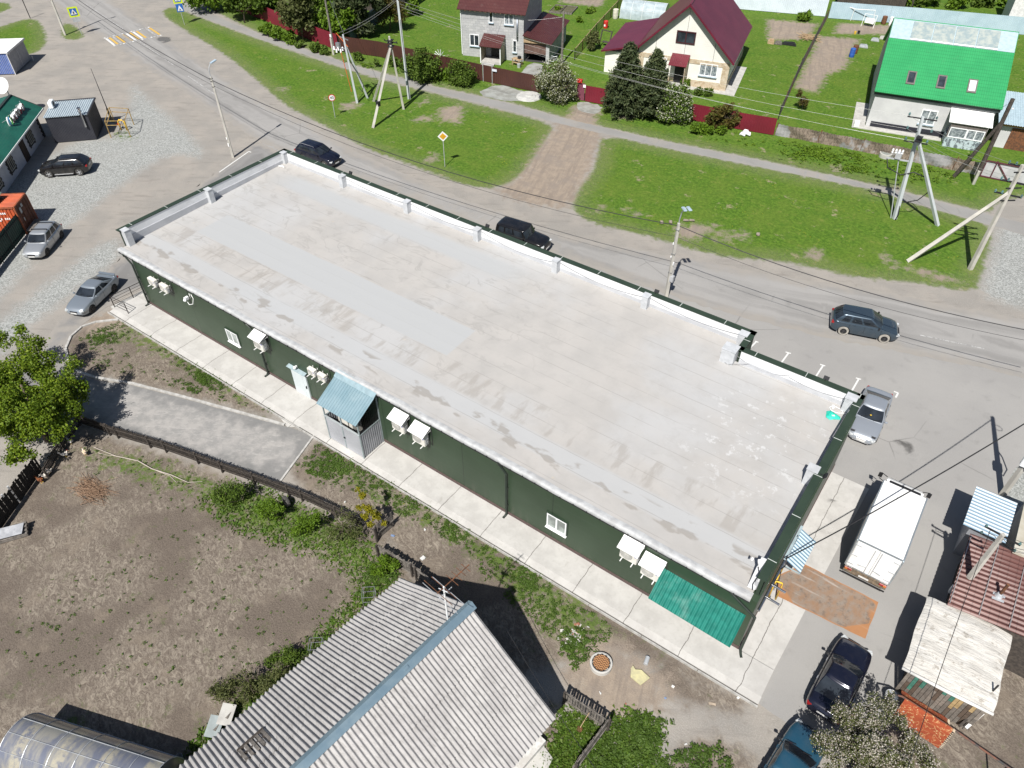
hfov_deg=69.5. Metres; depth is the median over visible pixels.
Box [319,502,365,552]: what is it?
bare bush
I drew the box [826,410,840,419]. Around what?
bag
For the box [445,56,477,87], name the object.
lilac bush
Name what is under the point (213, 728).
sheet offcut
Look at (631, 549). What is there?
air conditioner
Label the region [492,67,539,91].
metal gate
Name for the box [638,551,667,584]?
air conditioner
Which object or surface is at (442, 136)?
road sign
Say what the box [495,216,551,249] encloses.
car
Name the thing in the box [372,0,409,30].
tree
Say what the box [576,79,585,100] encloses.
gate post
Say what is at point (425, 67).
lilac bush
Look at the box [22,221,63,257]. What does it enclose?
parked car
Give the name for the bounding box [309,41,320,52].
hedge bush
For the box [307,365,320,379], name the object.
air conditioner
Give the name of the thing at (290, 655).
currant bush
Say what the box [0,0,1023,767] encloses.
ground
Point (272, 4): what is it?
leafy tree
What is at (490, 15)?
window
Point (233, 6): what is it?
birch tree
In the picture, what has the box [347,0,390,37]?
tree
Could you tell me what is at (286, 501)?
tyre
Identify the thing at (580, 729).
spade
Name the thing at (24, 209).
door
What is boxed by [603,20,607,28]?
barrel
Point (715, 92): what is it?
power line
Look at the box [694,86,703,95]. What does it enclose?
round shrub
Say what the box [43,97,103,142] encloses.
boiler shed
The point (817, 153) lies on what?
weeds
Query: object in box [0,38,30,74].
kiosk
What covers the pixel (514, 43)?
window
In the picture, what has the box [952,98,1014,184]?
utility pole
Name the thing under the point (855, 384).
parking markings
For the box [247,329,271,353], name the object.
air conditioner
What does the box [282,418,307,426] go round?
pavement
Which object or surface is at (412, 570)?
board fence
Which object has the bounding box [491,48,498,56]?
door
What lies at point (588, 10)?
garden plant
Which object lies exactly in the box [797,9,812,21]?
shrub
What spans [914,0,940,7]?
bush
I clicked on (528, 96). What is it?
slab heap
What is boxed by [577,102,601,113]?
driveway
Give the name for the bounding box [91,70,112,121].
mast
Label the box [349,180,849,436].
parapet lead
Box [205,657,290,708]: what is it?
currant bush
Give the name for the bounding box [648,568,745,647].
awning
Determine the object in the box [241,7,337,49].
metal fence
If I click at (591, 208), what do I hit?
overhead cable
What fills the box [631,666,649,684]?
insulation sheet
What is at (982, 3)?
bush
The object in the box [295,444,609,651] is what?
weeds
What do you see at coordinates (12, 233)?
metal fence
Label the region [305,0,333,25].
leafy tree
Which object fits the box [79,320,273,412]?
weeds
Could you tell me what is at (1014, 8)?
outbuilding
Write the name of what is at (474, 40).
window
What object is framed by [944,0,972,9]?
bush
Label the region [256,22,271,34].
hedge bush
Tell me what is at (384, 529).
board fence
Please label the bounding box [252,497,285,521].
currant bush
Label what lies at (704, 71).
window
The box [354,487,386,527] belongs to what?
sapling
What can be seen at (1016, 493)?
gravel patch
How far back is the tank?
102.35 m
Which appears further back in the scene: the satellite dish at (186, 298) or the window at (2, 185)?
the window at (2, 185)
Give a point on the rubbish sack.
(744, 132)
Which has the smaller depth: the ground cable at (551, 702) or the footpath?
the ground cable at (551, 702)
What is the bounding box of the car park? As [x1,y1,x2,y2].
[262,143,1023,736]
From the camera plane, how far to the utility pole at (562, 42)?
88.61 m
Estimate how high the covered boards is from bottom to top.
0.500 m
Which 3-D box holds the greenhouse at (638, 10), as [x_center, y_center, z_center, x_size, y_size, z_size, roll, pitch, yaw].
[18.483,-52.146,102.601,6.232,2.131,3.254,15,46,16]
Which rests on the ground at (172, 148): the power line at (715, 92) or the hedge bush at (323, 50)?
the hedge bush at (323, 50)
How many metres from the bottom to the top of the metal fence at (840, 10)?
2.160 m
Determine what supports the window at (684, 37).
in the white house at (702, 40)
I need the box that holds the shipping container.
[0,193,38,233]
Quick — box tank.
[613,8,618,18]
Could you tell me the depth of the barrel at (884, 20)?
100.53 m
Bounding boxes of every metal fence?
[0,214,25,264]
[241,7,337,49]
[337,36,482,80]
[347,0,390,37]
[585,85,776,134]
[734,0,828,15]
[828,2,1023,34]
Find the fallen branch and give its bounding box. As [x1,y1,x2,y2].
[94,447,201,482]
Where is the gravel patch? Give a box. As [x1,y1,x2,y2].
[1008,466,1023,509]
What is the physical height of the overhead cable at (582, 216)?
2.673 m
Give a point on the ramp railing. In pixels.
(140, 294)
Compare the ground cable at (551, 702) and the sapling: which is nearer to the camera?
the ground cable at (551, 702)
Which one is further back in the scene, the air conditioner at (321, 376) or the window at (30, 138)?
the window at (30, 138)
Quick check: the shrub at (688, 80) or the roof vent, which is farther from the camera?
the shrub at (688, 80)
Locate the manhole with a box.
[590,652,612,675]
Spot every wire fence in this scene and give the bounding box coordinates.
[574,0,621,59]
[778,8,829,118]
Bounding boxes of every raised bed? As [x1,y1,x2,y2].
[549,4,566,13]
[561,5,577,14]
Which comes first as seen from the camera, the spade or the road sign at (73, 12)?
the spade
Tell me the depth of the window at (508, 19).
88.32 m
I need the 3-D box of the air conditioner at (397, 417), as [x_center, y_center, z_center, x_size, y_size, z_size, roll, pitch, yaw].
[-6.388,2.240,41.829,1.188,1.399,0.738,26,49,25]
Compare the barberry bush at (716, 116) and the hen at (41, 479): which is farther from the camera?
the barberry bush at (716, 116)
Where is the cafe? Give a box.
[0,94,45,193]
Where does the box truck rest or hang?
on the car park
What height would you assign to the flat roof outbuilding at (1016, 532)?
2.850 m
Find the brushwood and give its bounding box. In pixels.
[797,31,820,41]
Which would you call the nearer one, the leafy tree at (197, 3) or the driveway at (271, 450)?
the driveway at (271, 450)
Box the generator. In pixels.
[512,56,522,67]
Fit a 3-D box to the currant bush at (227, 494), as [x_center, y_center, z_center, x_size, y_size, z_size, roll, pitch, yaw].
[-15.871,6.048,41.143,2.323,2.047,1.974,-11,44,-11]
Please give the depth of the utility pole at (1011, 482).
41.05 m
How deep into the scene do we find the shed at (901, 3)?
104.51 m
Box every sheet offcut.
[204,714,221,737]
[216,703,236,725]
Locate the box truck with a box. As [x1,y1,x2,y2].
[842,472,931,592]
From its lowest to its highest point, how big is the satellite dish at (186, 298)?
1.262 m
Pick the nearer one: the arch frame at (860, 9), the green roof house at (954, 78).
the green roof house at (954, 78)
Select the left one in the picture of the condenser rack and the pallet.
the pallet
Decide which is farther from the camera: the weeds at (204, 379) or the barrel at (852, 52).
the barrel at (852, 52)
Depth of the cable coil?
40.39 m
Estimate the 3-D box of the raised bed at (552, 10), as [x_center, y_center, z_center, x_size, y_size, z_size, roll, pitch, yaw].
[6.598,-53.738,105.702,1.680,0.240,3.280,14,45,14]
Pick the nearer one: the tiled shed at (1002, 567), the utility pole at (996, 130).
the tiled shed at (1002, 567)
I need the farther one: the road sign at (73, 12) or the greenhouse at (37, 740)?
the road sign at (73, 12)
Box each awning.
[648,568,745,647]
[784,526,815,573]
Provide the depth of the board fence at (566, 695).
32.75 m
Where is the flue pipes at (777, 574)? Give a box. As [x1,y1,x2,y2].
[757,535,798,611]
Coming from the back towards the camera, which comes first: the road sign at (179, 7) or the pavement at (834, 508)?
the road sign at (179, 7)
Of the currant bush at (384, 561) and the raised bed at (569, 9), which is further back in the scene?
the raised bed at (569, 9)
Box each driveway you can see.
[59,374,312,480]
[480,85,523,100]
[522,63,543,75]
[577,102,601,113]
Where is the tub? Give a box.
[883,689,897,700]
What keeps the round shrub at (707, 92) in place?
on the ground at (172, 148)
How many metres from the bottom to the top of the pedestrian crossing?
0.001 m
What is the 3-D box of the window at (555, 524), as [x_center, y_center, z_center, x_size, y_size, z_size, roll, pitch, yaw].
[2.318,7.356,38.575,1.340,1.215,0.175,26,49,25]
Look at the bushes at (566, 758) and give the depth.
33.81 m
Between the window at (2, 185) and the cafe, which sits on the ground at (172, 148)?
the cafe
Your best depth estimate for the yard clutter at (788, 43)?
95.06 m
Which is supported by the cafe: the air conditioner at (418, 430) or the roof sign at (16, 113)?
the roof sign at (16, 113)
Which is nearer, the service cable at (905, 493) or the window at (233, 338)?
the service cable at (905, 493)
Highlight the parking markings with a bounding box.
[751,341,898,397]
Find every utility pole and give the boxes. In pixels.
[324,0,334,54]
[333,33,367,102]
[372,36,404,127]
[395,0,409,99]
[561,11,564,63]
[886,112,939,226]
[906,160,1023,269]
[945,524,1021,602]
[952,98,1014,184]
[998,457,1023,497]
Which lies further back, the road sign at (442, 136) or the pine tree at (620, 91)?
the pine tree at (620, 91)
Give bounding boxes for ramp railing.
[109,281,148,313]
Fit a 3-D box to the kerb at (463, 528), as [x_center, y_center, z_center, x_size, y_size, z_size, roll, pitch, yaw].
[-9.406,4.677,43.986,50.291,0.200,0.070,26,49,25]
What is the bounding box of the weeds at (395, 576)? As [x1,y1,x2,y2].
[279,559,400,679]
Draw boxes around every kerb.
[64,318,314,480]
[107,312,757,707]
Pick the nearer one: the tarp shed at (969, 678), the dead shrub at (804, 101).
the tarp shed at (969, 678)
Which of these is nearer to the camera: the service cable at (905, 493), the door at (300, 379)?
the service cable at (905, 493)
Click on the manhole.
(601, 663)
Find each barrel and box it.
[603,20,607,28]
[849,48,855,57]
[881,15,887,24]
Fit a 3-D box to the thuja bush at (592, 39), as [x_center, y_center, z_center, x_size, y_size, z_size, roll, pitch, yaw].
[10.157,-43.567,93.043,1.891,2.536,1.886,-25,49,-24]
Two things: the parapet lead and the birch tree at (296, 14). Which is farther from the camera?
the birch tree at (296, 14)
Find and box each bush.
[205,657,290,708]
[207,476,246,512]
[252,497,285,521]
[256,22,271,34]
[263,641,303,667]
[269,24,286,40]
[282,29,295,44]
[288,510,322,536]
[293,39,303,47]
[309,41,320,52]
[318,44,329,55]
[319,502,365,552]
[353,51,362,60]
[370,552,399,577]
[372,55,398,65]
[397,44,442,84]
[437,66,450,80]
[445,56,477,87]
[584,28,601,49]
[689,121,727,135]
[703,102,741,128]
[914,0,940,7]
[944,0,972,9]
[971,0,995,7]
[995,0,1007,7]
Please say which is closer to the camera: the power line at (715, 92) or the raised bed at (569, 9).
the power line at (715, 92)
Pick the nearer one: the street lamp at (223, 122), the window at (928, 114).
the street lamp at (223, 122)
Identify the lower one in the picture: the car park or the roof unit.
the car park
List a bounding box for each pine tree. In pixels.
[330,0,385,37]
[600,41,643,118]
[632,47,670,119]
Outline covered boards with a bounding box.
[0,521,28,543]
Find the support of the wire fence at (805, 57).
on the ground at (172, 148)
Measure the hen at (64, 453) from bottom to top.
0.532 m
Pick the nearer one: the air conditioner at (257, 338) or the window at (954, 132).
the air conditioner at (257, 338)
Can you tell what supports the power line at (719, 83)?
attached to the utility pole at (917, 142)
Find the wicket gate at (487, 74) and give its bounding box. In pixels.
[482,63,492,82]
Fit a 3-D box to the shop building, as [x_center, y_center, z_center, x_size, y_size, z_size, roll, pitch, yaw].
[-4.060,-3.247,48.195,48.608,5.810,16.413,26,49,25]
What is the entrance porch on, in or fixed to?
on the pavement at (834, 508)
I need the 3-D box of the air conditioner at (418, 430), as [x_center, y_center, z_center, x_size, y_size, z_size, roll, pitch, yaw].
[-5.139,2.907,41.219,1.188,1.399,0.738,26,49,25]
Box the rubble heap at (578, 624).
[558,622,588,650]
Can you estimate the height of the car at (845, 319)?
1.671 m
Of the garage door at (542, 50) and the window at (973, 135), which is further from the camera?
the garage door at (542, 50)
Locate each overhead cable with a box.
[74,0,1022,339]
[79,0,1023,329]
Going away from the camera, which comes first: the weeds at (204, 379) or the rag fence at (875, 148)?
the weeds at (204, 379)
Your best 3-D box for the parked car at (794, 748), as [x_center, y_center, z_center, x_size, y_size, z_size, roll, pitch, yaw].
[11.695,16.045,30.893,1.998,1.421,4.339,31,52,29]
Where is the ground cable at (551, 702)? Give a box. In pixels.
[507,631,594,767]
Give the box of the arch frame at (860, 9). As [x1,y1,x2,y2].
[850,7,875,24]
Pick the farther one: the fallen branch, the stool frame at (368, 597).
the fallen branch
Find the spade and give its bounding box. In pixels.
[576,713,588,731]
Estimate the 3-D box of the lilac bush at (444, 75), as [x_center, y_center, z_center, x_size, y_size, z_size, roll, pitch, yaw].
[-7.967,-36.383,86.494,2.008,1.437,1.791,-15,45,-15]
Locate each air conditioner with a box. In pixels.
[147,276,160,288]
[159,282,173,294]
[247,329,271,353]
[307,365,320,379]
[317,371,330,384]
[387,407,410,435]
[407,420,432,448]
[617,534,645,566]
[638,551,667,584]
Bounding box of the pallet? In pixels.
[237,728,270,761]
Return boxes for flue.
[76,107,86,126]
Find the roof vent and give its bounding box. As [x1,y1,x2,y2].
[992,584,1009,602]
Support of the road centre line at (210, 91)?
on the road at (785, 302)
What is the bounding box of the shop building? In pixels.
[116,148,864,657]
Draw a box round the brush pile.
[66,472,117,505]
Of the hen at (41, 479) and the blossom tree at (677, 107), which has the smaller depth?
the hen at (41, 479)
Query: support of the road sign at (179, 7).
on the ground at (172, 148)
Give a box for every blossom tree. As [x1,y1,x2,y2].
[531,56,578,106]
[655,79,695,125]
[809,690,941,767]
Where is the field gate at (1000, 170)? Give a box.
[980,160,1023,182]
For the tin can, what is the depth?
34.84 m
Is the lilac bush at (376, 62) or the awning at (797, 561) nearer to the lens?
the awning at (797, 561)
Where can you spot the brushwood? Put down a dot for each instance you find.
(806, 36)
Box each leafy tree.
[182,0,229,14]
[248,0,286,14]
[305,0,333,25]
[312,0,358,36]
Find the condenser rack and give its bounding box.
[338,417,362,433]
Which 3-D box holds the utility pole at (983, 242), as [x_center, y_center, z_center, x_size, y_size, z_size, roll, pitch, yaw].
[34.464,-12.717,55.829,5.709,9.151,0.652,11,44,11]
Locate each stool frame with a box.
[308,637,323,653]
[361,586,375,605]
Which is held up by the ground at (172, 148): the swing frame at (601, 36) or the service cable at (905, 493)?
the swing frame at (601, 36)
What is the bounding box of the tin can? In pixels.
[643,656,649,664]
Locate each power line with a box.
[331,0,396,33]
[396,2,1014,170]
[405,2,1006,161]
[407,9,1011,176]
[413,14,1022,185]
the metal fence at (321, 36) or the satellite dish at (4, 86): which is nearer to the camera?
the satellite dish at (4, 86)
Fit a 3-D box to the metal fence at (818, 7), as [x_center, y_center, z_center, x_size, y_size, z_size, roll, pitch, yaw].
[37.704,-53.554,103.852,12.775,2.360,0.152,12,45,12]
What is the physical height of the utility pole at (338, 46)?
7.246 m
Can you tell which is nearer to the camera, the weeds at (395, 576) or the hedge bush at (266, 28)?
the weeds at (395, 576)
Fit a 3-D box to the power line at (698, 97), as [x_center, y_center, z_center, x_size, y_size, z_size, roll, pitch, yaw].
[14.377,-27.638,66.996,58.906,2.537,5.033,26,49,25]
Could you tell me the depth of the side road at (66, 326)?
56.86 m
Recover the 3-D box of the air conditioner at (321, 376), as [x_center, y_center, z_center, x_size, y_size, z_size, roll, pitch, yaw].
[-11.389,-0.434,44.368,0.787,1.013,0.618,26,49,25]
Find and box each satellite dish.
[0,77,8,94]
[183,291,193,304]
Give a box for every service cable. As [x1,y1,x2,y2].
[785,423,1023,558]
[907,531,989,767]
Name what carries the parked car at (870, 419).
on the car park
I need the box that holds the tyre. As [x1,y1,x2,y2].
[282,496,290,506]
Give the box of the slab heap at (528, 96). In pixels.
[516,91,541,101]
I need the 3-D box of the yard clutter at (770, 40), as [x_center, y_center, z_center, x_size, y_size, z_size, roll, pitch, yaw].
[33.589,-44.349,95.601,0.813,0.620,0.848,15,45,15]
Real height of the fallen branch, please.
0.208 m
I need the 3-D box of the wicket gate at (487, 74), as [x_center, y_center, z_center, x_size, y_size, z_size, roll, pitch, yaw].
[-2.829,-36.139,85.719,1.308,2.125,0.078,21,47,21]
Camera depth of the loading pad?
37.28 m
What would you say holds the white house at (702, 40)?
on the ground at (172, 148)
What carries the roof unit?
on the boiler shed at (63, 119)
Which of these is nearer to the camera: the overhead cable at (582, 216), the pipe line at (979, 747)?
the pipe line at (979, 747)
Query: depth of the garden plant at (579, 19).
101.39 m
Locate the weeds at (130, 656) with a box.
[1,448,353,686]
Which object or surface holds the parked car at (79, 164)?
on the ground at (172, 148)
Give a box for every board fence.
[0,455,41,527]
[41,417,80,478]
[373,512,393,542]
[375,544,438,591]
[562,691,605,726]
[572,718,610,767]
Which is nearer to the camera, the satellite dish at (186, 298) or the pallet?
the pallet
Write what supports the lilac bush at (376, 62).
on the ground at (172, 148)
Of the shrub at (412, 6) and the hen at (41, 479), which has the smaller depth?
the hen at (41, 479)
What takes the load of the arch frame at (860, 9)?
on the ground at (172, 148)
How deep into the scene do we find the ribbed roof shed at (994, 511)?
38.13 m
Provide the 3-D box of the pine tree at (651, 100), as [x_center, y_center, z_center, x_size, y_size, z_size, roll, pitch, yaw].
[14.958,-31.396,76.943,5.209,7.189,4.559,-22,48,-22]
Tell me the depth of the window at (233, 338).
49.69 m
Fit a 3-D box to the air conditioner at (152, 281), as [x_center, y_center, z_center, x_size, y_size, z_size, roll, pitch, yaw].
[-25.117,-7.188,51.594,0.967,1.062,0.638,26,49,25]
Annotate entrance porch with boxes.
[316,369,383,458]
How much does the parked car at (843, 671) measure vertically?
1.421 m
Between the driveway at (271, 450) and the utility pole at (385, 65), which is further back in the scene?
the utility pole at (385, 65)
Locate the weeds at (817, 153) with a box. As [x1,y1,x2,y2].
[342,60,958,183]
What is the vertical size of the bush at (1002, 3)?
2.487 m
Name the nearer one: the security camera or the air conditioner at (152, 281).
the security camera
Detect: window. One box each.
[0,177,4,190]
[5,154,16,174]
[25,129,35,147]
[224,327,241,347]
[470,34,478,46]
[488,13,493,23]
[504,14,513,25]
[512,40,516,53]
[545,511,567,537]
[675,30,696,44]
[698,63,717,77]
[917,109,938,126]
[947,127,967,138]
[964,129,985,141]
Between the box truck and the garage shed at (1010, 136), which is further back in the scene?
the garage shed at (1010, 136)
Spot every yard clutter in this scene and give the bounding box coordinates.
[767,38,773,44]
[782,41,795,46]
[859,44,867,48]
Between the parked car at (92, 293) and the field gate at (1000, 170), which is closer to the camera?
the parked car at (92, 293)
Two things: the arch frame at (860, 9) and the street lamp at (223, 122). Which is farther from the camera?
the arch frame at (860, 9)
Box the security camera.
[751,557,761,589]
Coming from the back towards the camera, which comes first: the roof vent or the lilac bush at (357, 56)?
the lilac bush at (357, 56)
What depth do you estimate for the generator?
89.63 m
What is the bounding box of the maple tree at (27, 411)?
[0,322,90,466]
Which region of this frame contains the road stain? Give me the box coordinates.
[158,37,169,41]
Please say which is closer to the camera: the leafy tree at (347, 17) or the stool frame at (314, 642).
the stool frame at (314, 642)
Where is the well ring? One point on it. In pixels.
(883, 155)
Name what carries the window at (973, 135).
in the green roof house at (954, 78)
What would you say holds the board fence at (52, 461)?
on the ground at (172, 148)
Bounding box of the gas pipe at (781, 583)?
[768,569,782,599]
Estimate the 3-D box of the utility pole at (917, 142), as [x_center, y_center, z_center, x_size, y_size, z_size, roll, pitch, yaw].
[33.830,-17.453,60.971,5.970,8.925,1.422,18,46,19]
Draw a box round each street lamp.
[50,0,65,35]
[209,59,233,157]
[664,206,691,296]
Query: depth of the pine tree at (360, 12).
94.56 m
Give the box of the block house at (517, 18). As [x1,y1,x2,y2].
[457,0,569,66]
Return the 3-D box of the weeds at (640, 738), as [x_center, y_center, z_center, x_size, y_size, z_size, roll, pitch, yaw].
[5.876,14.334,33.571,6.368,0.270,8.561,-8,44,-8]
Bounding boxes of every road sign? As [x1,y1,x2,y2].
[67,6,81,33]
[173,0,184,24]
[328,94,334,114]
[438,131,447,164]
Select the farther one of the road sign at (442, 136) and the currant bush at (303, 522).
the road sign at (442, 136)
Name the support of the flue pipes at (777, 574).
attached to the shop building
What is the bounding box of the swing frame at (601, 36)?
[598,29,612,46]
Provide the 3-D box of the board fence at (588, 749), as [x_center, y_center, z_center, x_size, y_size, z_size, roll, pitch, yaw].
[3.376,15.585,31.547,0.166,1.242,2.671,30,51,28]
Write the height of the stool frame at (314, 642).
0.751 m
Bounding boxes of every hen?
[33,475,43,483]
[57,450,68,456]
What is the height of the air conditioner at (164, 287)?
1.062 m
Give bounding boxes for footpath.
[167,0,1023,234]
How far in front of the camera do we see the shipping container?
61.97 m
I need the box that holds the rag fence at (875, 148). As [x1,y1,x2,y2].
[774,122,979,174]
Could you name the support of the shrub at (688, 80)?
on the ground at (172, 148)
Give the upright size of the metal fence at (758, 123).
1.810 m
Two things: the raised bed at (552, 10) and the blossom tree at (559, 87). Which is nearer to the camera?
the blossom tree at (559, 87)
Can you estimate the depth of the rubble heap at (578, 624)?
35.99 m
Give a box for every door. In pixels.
[15,195,36,229]
[286,364,311,398]
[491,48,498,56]
[524,43,545,54]
[673,66,683,81]
[1003,128,1023,151]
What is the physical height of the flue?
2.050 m
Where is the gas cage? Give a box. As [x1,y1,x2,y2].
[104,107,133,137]
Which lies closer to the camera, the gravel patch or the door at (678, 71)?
the gravel patch
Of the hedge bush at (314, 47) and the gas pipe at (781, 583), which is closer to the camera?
the gas pipe at (781, 583)
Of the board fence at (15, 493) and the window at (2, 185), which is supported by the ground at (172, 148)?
the board fence at (15, 493)
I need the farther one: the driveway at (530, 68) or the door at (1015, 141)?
the driveway at (530, 68)
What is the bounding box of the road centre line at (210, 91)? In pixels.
[88,5,983,348]
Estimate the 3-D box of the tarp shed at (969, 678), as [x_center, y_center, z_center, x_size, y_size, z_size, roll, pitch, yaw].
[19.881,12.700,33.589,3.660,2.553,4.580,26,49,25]
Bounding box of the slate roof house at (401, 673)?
[179,578,555,767]
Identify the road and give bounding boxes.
[22,143,276,388]
[49,0,1023,377]
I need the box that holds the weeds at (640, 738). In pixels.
[558,626,733,767]
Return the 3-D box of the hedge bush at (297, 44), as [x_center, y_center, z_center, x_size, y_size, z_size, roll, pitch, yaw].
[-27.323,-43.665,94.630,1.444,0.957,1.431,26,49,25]
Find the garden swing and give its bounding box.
[861,13,877,27]
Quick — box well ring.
[879,151,891,159]
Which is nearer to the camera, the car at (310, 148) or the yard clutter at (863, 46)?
the car at (310, 148)
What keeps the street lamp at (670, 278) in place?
on the car park
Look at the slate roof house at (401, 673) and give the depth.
29.12 m
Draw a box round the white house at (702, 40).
[601,0,751,95]
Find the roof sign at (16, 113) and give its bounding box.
[2,101,24,125]
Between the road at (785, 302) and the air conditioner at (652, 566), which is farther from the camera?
the road at (785, 302)
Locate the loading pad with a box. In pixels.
[776,565,877,637]
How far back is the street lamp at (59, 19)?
97.08 m
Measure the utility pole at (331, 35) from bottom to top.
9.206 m
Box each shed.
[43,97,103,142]
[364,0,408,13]
[837,0,906,6]
[895,596,1011,729]
[945,533,1023,677]
[953,486,1017,556]
[991,91,1023,151]
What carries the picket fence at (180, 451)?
on the ground at (172, 148)
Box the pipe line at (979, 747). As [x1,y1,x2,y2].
[879,693,1010,767]
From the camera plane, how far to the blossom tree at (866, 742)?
29.57 m
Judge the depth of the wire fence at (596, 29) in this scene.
98.06 m
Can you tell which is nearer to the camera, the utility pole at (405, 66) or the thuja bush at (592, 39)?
the utility pole at (405, 66)
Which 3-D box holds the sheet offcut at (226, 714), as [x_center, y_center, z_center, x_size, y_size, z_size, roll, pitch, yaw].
[-12.644,14.788,32.800,0.586,0.739,0.915,4,44,5]
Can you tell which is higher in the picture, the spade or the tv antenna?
the tv antenna
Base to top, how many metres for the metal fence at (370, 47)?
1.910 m
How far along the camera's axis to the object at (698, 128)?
75.78 m
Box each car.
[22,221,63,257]
[38,152,92,177]
[65,271,118,315]
[294,138,341,166]
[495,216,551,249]
[764,718,825,767]
[806,635,872,725]
[830,304,899,342]
[848,385,892,444]
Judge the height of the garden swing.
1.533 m
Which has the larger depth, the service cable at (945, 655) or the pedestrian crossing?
the pedestrian crossing
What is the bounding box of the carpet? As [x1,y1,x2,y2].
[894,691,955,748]
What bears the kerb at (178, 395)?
on the ground at (172, 148)
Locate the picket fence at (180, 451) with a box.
[77,416,361,526]
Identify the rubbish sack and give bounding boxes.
[739,129,750,135]
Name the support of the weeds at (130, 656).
on the ground at (172, 148)
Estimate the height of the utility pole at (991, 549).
6.095 m
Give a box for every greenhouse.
[0,712,184,767]
[619,0,668,20]
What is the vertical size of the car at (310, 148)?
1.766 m
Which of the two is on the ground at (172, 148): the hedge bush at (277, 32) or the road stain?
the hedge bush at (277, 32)
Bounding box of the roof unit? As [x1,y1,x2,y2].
[47,99,55,108]
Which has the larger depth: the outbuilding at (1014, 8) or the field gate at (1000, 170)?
the outbuilding at (1014, 8)
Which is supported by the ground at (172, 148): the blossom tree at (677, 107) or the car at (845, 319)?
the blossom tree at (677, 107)
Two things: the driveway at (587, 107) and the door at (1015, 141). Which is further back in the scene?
the driveway at (587, 107)
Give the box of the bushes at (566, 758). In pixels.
[183,479,668,767]
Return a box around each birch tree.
[220,0,267,22]
[274,0,316,39]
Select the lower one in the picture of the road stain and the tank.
the road stain
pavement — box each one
[110,296,868,704]
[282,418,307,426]
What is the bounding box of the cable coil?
[829,405,846,413]
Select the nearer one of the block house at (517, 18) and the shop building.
the shop building
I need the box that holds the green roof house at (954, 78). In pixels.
[852,17,1018,150]
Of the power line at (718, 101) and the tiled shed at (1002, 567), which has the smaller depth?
the tiled shed at (1002, 567)
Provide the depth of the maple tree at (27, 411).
43.29 m
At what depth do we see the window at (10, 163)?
69.03 m
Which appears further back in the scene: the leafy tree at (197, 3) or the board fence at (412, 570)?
the leafy tree at (197, 3)
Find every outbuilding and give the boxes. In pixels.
[1002,0,1023,16]
[1002,503,1023,556]
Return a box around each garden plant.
[575,15,583,22]
[585,7,592,13]
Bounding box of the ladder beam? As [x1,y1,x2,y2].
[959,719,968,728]
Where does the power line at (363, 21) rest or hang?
attached to the utility pole at (405, 66)
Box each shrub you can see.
[402,0,422,16]
[680,77,690,84]
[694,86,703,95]
[703,87,713,95]
[795,89,809,107]
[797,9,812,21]
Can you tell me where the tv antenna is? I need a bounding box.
[423,564,468,619]
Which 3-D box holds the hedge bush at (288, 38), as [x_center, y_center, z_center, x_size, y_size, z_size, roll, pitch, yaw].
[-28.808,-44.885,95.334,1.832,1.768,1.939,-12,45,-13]
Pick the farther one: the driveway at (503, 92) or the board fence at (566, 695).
the driveway at (503, 92)
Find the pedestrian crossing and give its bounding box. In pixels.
[104,27,160,45]
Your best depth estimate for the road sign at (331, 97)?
78.00 m

